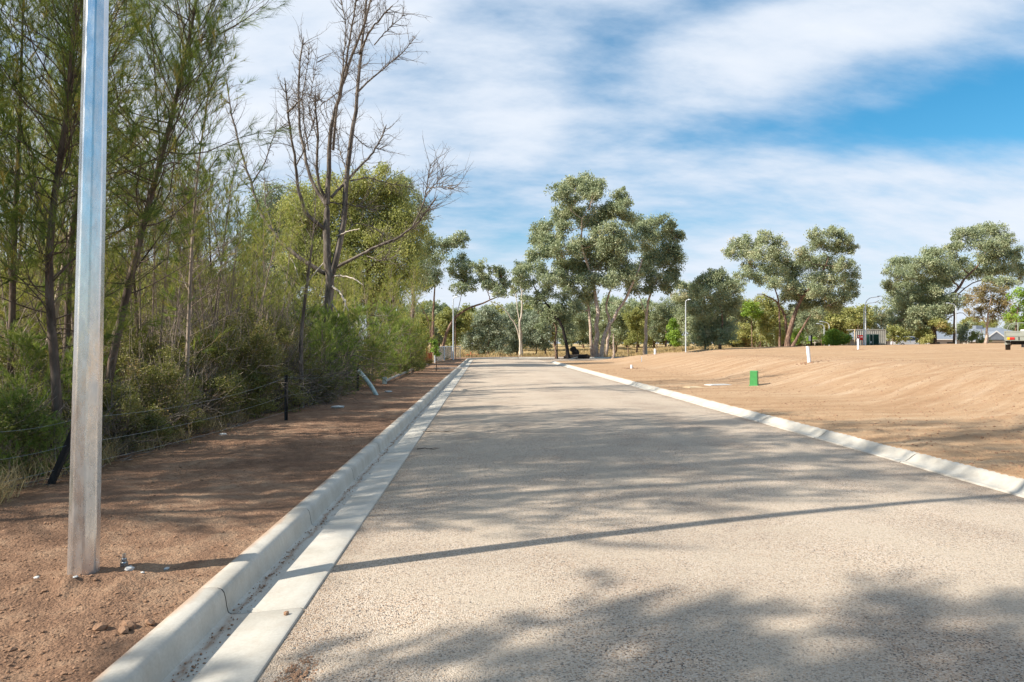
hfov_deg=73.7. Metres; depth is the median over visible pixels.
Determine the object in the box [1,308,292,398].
dead shrub
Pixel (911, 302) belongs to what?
gum tree
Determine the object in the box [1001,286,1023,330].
gum tree
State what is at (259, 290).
gum tree
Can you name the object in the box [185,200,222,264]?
she oak
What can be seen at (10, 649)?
dirt clods
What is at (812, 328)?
scrub tree
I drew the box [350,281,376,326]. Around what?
she oak
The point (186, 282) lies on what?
she oak
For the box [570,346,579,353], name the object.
fallen log
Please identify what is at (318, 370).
shrub
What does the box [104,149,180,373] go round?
she oak
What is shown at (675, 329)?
gum tree
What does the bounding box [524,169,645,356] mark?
gum tree
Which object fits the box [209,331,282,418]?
shrub
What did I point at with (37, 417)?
shrub
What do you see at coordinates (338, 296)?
she oak
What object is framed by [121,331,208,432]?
shrub
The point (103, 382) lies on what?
dead shrub
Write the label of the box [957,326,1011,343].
house
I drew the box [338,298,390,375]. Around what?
she oak sapling
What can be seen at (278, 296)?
she oak
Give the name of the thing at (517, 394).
road
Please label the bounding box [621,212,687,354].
gum tree
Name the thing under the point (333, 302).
dead shrub
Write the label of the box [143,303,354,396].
dead shrub
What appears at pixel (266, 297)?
she oak
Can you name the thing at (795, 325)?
gum tree
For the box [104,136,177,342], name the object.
she oak
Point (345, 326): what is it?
she oak sapling
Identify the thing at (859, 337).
site sign
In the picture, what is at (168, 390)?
shrub
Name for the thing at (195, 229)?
she oak
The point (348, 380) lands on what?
dead shrub
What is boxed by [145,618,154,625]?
soil clod
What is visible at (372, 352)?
she oak sapling
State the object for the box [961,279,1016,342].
acacia tree
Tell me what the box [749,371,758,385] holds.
service pillar
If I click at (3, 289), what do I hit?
she oak
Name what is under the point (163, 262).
she oak
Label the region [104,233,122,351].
she oak
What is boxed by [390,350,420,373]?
shrub
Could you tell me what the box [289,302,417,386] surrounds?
dead shrub
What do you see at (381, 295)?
she oak
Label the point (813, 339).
garden shrub
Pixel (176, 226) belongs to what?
she oak
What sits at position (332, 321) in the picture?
she oak sapling
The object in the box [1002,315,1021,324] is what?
gum tree
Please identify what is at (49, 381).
shrub
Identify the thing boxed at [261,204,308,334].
she oak
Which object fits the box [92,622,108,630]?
soil clod
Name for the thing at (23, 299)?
she oak sapling
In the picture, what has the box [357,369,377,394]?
bent pipe
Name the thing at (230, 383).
shrub
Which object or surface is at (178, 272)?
she oak
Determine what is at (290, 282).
she oak
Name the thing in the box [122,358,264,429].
dead shrub
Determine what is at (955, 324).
street lamp
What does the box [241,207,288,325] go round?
she oak
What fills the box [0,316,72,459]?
she oak sapling
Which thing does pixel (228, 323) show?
shrub
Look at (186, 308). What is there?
she oak sapling
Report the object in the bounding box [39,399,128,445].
shrub
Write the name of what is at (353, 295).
she oak
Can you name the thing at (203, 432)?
leaf litter
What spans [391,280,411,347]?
she oak
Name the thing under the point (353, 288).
she oak
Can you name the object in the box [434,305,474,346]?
bushy gum tree
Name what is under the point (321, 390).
shrub
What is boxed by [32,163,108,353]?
she oak
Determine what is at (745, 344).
gum tree
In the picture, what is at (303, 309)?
she oak
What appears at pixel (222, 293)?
gum tree
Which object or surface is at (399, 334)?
she oak sapling
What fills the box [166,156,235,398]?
she oak
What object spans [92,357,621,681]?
kerb
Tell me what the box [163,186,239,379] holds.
she oak
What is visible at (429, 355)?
safety fence
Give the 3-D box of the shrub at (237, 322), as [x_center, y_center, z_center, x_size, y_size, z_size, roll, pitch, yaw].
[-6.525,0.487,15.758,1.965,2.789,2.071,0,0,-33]
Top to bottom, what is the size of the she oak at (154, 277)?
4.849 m
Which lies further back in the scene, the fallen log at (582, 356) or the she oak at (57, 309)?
the fallen log at (582, 356)
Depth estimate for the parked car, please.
107.11 m
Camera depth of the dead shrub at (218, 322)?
16.01 m
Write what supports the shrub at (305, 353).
on the ground at (260, 503)
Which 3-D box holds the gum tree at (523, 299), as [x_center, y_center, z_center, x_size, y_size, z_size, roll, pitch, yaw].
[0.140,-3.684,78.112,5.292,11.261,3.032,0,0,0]
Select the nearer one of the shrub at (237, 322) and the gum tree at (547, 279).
the shrub at (237, 322)
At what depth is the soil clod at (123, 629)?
3.48 m
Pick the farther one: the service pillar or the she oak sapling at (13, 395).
the service pillar
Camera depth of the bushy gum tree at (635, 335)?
95.71 m
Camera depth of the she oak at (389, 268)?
35.01 m
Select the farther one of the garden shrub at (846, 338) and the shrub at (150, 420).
the garden shrub at (846, 338)
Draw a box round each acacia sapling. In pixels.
[664,317,682,350]
[740,299,765,346]
[790,326,805,345]
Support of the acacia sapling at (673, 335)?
on the ground at (260, 503)
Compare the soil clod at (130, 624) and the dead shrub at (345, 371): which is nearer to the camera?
the soil clod at (130, 624)
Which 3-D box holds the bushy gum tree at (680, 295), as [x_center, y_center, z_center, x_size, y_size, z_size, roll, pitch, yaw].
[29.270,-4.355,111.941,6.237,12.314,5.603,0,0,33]
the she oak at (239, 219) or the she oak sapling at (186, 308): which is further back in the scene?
the she oak sapling at (186, 308)
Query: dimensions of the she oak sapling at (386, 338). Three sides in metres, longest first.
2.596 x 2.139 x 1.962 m
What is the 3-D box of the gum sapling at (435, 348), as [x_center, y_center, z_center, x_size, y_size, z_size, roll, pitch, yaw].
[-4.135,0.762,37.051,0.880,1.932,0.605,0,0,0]
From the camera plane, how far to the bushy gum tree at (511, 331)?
91.23 m
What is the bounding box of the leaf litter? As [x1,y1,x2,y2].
[0,409,282,498]
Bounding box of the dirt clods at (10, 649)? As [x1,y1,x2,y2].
[0,417,374,681]
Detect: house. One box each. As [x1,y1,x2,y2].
[831,324,889,345]
[914,331,961,343]
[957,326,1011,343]
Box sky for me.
[0,0,1023,343]
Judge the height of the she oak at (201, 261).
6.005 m
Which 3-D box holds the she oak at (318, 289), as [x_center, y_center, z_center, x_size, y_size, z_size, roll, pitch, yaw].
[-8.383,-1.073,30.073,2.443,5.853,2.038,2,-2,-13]
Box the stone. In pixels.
[124,566,134,570]
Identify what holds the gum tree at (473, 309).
on the ground at (260, 503)
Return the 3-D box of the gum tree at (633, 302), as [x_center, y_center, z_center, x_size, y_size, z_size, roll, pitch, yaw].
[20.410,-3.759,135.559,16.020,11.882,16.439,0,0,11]
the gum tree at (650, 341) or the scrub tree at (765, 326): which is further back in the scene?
the gum tree at (650, 341)
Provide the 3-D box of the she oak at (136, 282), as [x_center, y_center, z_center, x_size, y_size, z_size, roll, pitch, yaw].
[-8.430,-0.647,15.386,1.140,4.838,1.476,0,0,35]
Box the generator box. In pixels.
[866,334,878,344]
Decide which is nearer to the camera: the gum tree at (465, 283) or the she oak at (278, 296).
the she oak at (278, 296)
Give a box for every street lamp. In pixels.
[67,0,127,575]
[452,296,458,359]
[685,299,690,351]
[863,301,877,344]
[865,296,879,344]
[948,303,956,343]
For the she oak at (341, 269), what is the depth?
31.06 m
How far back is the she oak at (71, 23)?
8.75 m
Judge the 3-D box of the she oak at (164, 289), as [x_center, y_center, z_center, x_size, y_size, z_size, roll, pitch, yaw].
[-6.044,-0.952,11.865,1.411,5.342,1.307,0,0,-30]
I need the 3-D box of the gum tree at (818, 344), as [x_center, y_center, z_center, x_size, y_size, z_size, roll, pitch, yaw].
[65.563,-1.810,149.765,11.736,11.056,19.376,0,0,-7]
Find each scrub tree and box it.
[730,291,792,346]
[794,308,827,345]
[897,324,915,336]
[957,321,971,343]
[967,330,991,342]
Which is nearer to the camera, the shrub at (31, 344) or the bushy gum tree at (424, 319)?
the shrub at (31, 344)
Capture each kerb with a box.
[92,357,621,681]
[551,360,1023,497]
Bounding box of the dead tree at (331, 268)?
[214,0,474,378]
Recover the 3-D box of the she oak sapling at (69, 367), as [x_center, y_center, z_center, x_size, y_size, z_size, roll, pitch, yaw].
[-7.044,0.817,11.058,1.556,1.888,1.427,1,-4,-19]
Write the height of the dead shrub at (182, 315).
3.799 m
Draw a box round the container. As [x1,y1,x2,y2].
[854,329,885,344]
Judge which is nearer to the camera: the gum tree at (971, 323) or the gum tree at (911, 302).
the gum tree at (911, 302)
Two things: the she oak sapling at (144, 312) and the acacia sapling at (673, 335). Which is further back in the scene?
the acacia sapling at (673, 335)
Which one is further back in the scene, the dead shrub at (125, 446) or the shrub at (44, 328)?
the shrub at (44, 328)
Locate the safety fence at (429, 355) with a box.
[422,348,432,363]
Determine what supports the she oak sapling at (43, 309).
on the ground at (260, 503)
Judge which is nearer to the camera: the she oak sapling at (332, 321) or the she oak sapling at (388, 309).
the she oak sapling at (332, 321)
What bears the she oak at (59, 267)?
on the ground at (260, 503)
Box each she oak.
[0,0,35,287]
[0,0,132,386]
[0,0,176,403]
[0,0,203,386]
[0,0,216,466]
[0,43,44,352]
[0,82,134,386]
[0,107,47,344]
[0,150,44,384]
[1,77,60,329]
[2,0,300,393]
[8,187,63,353]
[16,78,176,355]
[22,160,70,327]
[24,71,145,330]
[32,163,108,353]
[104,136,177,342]
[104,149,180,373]
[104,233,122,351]
[105,197,135,315]
[107,208,158,342]
[111,29,276,435]
[111,117,169,333]
[118,181,184,374]
[119,135,210,386]
[129,188,168,312]
[135,210,206,343]
[142,163,186,334]
[143,173,232,346]
[145,165,206,383]
[151,201,206,331]
[156,161,217,300]
[158,149,260,320]
[158,237,206,336]
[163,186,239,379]
[164,222,210,321]
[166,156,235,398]
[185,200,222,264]
[193,140,252,415]
[193,167,249,343]
[193,181,257,362]
[194,201,217,310]
[203,193,263,331]
[204,216,256,320]
[220,259,251,320]
[221,228,269,323]
[225,198,286,315]
[229,249,275,293]
[234,202,310,370]
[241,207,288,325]
[243,241,281,317]
[252,236,275,317]
[252,271,284,317]
[258,279,297,356]
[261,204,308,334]
[264,167,334,407]
[277,261,303,323]
[278,276,302,325]
[283,282,308,324]
[306,252,342,320]
[314,247,367,332]
[334,290,341,309]
[345,284,356,332]
[347,254,387,357]
[348,268,365,359]
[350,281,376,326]
[367,288,391,349]
[370,252,409,346]
[372,301,392,376]
[382,276,403,353]
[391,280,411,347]
[398,259,433,348]
[406,280,419,355]
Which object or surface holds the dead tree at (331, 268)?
on the ground at (260, 503)
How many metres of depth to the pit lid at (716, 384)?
23.69 m
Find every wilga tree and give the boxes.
[886,324,911,344]
[914,316,954,343]
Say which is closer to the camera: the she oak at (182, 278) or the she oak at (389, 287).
the she oak at (182, 278)
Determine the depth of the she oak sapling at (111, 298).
16.93 m
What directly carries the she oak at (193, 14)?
on the ground at (260, 503)
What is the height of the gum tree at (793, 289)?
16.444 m
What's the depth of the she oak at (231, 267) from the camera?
17.52 m
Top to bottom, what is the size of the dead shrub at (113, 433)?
1.900 m
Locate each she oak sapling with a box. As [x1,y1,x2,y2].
[0,253,73,387]
[0,261,106,355]
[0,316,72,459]
[0,382,57,483]
[28,336,124,404]
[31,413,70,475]
[58,277,145,343]
[70,302,174,395]
[104,287,172,334]
[142,283,226,331]
[194,296,242,321]
[280,298,325,376]
[286,290,357,348]
[297,313,358,388]
[303,290,385,380]
[307,300,365,379]
[319,308,378,387]
[324,336,369,394]
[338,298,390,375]
[358,330,395,387]
[361,315,398,380]
[363,307,421,369]
[369,298,414,376]
[382,313,420,376]
[394,315,436,373]
[399,317,436,364]
[402,321,432,370]
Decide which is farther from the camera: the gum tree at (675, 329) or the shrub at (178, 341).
the gum tree at (675, 329)
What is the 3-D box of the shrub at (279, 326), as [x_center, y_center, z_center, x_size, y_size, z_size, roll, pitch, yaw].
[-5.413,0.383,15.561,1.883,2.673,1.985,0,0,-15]
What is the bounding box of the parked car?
[890,336,925,344]
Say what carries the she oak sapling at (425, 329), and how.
on the ground at (260, 503)
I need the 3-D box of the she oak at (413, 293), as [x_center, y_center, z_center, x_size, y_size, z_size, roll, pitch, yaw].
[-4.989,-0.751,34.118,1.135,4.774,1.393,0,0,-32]
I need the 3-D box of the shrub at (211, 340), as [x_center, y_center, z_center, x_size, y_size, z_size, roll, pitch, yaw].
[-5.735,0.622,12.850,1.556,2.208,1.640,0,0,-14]
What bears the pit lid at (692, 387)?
on the ground at (260, 503)
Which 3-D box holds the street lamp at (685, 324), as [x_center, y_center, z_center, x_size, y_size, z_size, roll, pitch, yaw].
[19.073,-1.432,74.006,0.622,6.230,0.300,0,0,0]
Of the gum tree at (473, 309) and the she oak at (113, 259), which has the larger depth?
the gum tree at (473, 309)
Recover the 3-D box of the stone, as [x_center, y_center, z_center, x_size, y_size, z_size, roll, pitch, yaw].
[-2.452,1.460,4.377,0.054,0.038,0.062,0,0,0]
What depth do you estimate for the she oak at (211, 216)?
15.23 m
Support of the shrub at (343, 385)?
on the ground at (260, 503)
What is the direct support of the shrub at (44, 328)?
on the ground at (260, 503)
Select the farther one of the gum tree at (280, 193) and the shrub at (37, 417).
the gum tree at (280, 193)
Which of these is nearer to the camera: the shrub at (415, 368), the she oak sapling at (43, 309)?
the she oak sapling at (43, 309)
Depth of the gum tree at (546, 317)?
73.82 m
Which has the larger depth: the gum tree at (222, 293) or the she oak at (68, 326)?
the gum tree at (222, 293)
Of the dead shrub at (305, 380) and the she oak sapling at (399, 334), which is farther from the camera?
the she oak sapling at (399, 334)
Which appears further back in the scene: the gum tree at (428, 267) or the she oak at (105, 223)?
the gum tree at (428, 267)
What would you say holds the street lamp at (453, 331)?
on the ground at (260, 503)
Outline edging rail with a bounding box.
[382,363,427,383]
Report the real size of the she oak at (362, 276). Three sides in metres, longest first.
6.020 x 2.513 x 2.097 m
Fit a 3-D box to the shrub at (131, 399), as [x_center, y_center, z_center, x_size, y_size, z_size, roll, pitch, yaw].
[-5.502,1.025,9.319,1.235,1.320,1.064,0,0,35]
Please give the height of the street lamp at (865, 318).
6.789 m
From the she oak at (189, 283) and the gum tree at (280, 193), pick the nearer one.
the she oak at (189, 283)
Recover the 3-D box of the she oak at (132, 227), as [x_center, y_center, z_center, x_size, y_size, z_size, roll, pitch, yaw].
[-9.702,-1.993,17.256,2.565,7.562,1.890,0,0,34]
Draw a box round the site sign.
[857,335,862,344]
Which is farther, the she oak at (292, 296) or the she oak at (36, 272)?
the she oak at (292, 296)
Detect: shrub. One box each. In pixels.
[0,309,49,409]
[0,316,68,396]
[0,326,277,438]
[0,340,212,439]
[0,342,200,457]
[0,345,72,405]
[0,370,68,466]
[0,384,70,477]
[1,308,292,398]
[1,382,174,473]
[6,350,205,454]
[20,298,73,385]
[38,279,328,391]
[38,356,240,446]
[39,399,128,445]
[62,303,295,360]
[62,389,175,451]
[70,321,156,384]
[102,369,151,453]
[103,326,173,419]
[107,352,210,442]
[115,305,292,391]
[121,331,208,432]
[122,314,214,391]
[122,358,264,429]
[124,306,185,347]
[129,291,343,373]
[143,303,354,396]
[145,365,249,428]
[146,312,314,420]
[148,303,229,388]
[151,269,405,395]
[153,318,344,411]
[177,319,252,418]
[177,327,319,414]
[183,303,283,418]
[197,302,265,357]
[203,316,357,409]
[207,274,390,373]
[208,322,365,410]
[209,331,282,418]
[214,296,283,395]
[216,307,312,411]
[230,298,385,390]
[232,287,394,381]
[242,305,296,371]
[244,303,316,406]
[267,367,325,404]
[270,329,332,400]
[270,334,364,407]
[272,312,390,402]
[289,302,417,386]
[292,313,398,384]
[295,358,337,403]
[308,375,353,402]
[315,353,375,395]
[371,355,409,376]
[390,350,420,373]
[404,343,426,370]
[416,345,433,368]
[806,336,817,343]
[820,328,845,345]
[838,333,852,344]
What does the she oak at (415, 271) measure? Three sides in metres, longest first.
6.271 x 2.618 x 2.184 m
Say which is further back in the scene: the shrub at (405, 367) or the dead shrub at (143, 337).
the shrub at (405, 367)
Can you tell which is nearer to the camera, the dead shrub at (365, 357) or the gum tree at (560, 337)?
the dead shrub at (365, 357)
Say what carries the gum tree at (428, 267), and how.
on the ground at (260, 503)
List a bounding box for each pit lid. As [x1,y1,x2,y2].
[684,386,701,387]
[704,384,729,385]
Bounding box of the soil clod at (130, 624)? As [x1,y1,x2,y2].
[121,620,135,629]
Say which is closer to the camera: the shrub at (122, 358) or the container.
the shrub at (122, 358)
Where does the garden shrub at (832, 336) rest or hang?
on the ground at (260, 503)
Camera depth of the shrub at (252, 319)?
16.07 m
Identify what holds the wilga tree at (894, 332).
on the ground at (260, 503)
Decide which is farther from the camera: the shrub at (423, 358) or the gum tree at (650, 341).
the gum tree at (650, 341)
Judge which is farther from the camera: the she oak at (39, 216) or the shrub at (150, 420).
the she oak at (39, 216)
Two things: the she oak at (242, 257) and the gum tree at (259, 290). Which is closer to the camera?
the she oak at (242, 257)
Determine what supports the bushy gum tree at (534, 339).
on the ground at (260, 503)
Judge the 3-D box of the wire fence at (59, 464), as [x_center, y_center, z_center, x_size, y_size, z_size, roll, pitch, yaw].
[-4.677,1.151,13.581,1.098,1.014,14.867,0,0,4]
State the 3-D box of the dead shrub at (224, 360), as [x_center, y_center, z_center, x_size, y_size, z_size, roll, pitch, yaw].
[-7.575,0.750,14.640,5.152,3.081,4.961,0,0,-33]
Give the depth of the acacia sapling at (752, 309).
97.53 m
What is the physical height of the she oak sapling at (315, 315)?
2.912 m
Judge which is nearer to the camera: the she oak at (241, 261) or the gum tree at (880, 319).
the she oak at (241, 261)
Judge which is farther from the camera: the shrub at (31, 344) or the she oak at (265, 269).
the she oak at (265, 269)
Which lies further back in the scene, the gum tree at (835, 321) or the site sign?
the gum tree at (835, 321)
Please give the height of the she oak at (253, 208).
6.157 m
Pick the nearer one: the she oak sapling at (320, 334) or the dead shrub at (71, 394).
the dead shrub at (71, 394)
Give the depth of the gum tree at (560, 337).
124.36 m
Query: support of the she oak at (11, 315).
on the ground at (260, 503)
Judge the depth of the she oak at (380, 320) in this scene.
27.83 m
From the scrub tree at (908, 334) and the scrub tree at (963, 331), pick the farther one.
the scrub tree at (908, 334)
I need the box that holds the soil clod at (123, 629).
[118,625,128,633]
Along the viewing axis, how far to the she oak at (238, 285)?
15.06 m
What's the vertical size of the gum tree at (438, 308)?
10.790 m
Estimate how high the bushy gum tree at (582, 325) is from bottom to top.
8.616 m
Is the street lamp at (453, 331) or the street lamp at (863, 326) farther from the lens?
the street lamp at (863, 326)
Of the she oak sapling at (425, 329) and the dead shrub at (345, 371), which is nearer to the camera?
the dead shrub at (345, 371)
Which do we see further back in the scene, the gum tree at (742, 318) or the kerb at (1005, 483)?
the gum tree at (742, 318)
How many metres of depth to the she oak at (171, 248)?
12.95 m
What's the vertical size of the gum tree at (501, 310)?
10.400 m
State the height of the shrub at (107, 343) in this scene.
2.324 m
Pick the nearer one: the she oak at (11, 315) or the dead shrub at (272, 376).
the she oak at (11, 315)
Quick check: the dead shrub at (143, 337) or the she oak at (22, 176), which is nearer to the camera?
the dead shrub at (143, 337)
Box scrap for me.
[331,405,343,407]
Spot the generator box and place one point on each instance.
(872, 339)
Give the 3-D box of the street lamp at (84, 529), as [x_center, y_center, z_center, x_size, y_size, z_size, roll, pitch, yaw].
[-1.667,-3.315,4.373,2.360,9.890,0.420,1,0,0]
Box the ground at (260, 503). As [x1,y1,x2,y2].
[0,343,1023,681]
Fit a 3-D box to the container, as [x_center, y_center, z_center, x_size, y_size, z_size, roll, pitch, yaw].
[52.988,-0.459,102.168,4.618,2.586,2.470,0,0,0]
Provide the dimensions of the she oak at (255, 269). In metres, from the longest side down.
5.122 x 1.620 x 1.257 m
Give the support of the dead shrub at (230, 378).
on the ground at (260, 503)
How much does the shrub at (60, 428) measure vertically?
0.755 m
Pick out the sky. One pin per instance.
(898, 125)
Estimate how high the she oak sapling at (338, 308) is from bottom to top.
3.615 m
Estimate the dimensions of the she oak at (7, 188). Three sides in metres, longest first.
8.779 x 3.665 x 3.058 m
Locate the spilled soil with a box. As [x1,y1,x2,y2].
[172,382,449,681]
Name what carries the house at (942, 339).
on the ground at (260, 503)
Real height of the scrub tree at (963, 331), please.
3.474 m
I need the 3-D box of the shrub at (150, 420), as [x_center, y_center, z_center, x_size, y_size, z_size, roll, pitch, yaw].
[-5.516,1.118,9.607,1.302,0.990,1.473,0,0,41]
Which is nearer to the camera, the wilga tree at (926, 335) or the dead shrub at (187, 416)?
the dead shrub at (187, 416)
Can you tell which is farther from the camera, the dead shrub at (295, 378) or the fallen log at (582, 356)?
the fallen log at (582, 356)
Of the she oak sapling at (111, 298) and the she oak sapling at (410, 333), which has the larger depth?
the she oak sapling at (410, 333)
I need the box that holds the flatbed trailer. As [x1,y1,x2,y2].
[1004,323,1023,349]
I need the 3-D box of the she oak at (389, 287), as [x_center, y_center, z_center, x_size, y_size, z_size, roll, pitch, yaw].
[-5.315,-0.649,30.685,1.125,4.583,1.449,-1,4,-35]
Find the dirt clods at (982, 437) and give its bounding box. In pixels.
[593,355,1023,474]
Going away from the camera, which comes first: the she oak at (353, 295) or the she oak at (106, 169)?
the she oak at (106, 169)
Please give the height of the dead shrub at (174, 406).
1.760 m
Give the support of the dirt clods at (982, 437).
on the ground at (260, 503)
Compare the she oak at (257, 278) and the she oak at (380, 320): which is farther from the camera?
the she oak at (380, 320)
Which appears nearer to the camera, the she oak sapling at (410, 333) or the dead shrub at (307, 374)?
the dead shrub at (307, 374)
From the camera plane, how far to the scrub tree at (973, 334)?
99.67 m
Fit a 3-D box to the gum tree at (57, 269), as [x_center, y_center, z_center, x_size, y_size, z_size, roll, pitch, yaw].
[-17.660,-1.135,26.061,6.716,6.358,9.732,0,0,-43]
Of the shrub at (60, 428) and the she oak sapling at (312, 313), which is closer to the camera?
the shrub at (60, 428)
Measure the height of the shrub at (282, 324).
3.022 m
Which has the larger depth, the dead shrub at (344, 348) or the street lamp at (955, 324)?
the street lamp at (955, 324)
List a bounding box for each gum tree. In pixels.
[0,223,135,353]
[107,261,262,335]
[168,259,286,324]
[229,177,319,299]
[268,160,437,364]
[394,168,437,342]
[397,299,471,346]
[405,309,435,352]
[407,229,513,358]
[420,299,479,345]
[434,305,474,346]
[458,304,509,354]
[488,301,543,348]
[490,259,532,355]
[494,303,531,354]
[504,299,574,350]
[511,255,575,358]
[518,305,553,353]
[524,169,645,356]
[534,300,578,357]
[549,326,558,346]
[568,298,641,352]
[572,292,653,348]
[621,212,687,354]
[621,304,649,352]
[635,312,679,347]
[647,293,681,347]
[647,307,712,345]
[668,279,709,345]
[682,266,744,348]
[709,314,765,347]
[713,325,781,346]
[720,224,863,346]
[720,298,787,346]
[752,309,808,346]
[810,307,853,345]
[812,319,853,345]
[841,302,876,330]
[866,305,893,334]
[877,220,1023,343]
[922,319,977,331]
[959,316,1001,328]
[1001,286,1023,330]
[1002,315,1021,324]
[1003,321,1023,330]
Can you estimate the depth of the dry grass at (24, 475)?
8.55 m
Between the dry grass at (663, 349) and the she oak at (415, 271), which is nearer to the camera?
the she oak at (415, 271)
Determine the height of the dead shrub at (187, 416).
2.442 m
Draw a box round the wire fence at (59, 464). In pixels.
[0,367,358,483]
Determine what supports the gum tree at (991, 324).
on the ground at (260, 503)
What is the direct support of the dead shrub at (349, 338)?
on the ground at (260, 503)
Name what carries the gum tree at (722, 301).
on the ground at (260, 503)
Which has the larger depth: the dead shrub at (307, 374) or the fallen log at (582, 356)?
the fallen log at (582, 356)
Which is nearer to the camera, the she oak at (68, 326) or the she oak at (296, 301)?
the she oak at (68, 326)
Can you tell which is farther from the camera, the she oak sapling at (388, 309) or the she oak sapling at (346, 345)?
the she oak sapling at (388, 309)
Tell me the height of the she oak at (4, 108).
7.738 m
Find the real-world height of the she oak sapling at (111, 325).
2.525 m
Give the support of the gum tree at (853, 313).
on the ground at (260, 503)
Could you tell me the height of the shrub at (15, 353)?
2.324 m
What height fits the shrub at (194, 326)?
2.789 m
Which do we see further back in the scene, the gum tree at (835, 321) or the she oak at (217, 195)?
the gum tree at (835, 321)
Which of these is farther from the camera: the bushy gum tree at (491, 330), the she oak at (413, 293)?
the bushy gum tree at (491, 330)
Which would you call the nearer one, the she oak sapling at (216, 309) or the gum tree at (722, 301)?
the she oak sapling at (216, 309)
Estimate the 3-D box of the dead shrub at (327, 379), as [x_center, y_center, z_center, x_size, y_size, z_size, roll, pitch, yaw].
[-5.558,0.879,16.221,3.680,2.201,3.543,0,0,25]
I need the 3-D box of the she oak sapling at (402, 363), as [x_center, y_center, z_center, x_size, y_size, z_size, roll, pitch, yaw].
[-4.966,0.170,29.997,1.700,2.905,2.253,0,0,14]
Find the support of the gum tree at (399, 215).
on the ground at (260, 503)
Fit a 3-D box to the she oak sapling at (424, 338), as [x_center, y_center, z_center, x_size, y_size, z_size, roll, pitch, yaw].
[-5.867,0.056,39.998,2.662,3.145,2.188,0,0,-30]
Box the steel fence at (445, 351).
[434,346,451,362]
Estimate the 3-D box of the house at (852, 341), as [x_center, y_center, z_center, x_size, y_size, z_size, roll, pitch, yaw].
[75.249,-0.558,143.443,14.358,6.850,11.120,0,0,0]
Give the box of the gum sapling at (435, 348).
[428,337,443,370]
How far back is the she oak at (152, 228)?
26.26 m
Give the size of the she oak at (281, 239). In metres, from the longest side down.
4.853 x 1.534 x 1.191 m
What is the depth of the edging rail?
26.34 m
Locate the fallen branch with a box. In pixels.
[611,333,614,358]
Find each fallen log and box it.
[564,354,589,358]
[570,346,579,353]
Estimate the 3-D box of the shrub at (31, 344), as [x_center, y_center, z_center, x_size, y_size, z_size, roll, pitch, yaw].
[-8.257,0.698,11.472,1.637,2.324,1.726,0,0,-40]
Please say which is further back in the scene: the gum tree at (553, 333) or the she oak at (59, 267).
the gum tree at (553, 333)
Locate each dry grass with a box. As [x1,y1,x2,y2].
[0,368,394,505]
[357,345,732,359]
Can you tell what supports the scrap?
on the ground at (260, 503)
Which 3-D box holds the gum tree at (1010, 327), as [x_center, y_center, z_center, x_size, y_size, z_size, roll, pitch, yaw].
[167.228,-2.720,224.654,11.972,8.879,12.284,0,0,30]
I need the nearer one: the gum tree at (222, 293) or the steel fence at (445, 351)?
the gum tree at (222, 293)
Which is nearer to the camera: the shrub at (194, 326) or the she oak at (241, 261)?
the shrub at (194, 326)
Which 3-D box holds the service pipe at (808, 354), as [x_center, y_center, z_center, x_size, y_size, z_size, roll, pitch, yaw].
[12.459,0.617,28.451,1.162,0.791,0.824,0,0,-14]
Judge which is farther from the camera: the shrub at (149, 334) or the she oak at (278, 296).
the she oak at (278, 296)
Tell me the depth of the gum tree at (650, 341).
149.50 m
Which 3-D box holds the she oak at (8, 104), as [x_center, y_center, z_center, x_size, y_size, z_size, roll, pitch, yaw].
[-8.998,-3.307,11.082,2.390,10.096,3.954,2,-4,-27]
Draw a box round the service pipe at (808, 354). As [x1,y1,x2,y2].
[796,346,818,364]
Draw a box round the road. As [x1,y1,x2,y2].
[256,358,1023,681]
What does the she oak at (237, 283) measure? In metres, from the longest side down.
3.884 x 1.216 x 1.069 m
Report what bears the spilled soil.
on the kerb at (181, 634)
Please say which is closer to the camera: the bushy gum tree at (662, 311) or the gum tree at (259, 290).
the gum tree at (259, 290)
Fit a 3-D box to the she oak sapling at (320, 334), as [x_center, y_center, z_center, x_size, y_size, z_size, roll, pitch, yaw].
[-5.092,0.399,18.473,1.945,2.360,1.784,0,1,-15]
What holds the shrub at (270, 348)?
on the ground at (260, 503)
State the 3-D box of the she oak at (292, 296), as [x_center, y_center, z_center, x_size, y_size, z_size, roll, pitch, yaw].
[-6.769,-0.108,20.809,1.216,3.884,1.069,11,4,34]
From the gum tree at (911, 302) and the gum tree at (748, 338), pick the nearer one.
the gum tree at (911, 302)
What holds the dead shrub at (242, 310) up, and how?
on the ground at (260, 503)
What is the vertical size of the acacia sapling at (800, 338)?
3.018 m
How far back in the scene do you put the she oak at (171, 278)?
14.24 m
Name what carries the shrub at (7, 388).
on the ground at (260, 503)
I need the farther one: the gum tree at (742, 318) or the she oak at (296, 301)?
the gum tree at (742, 318)

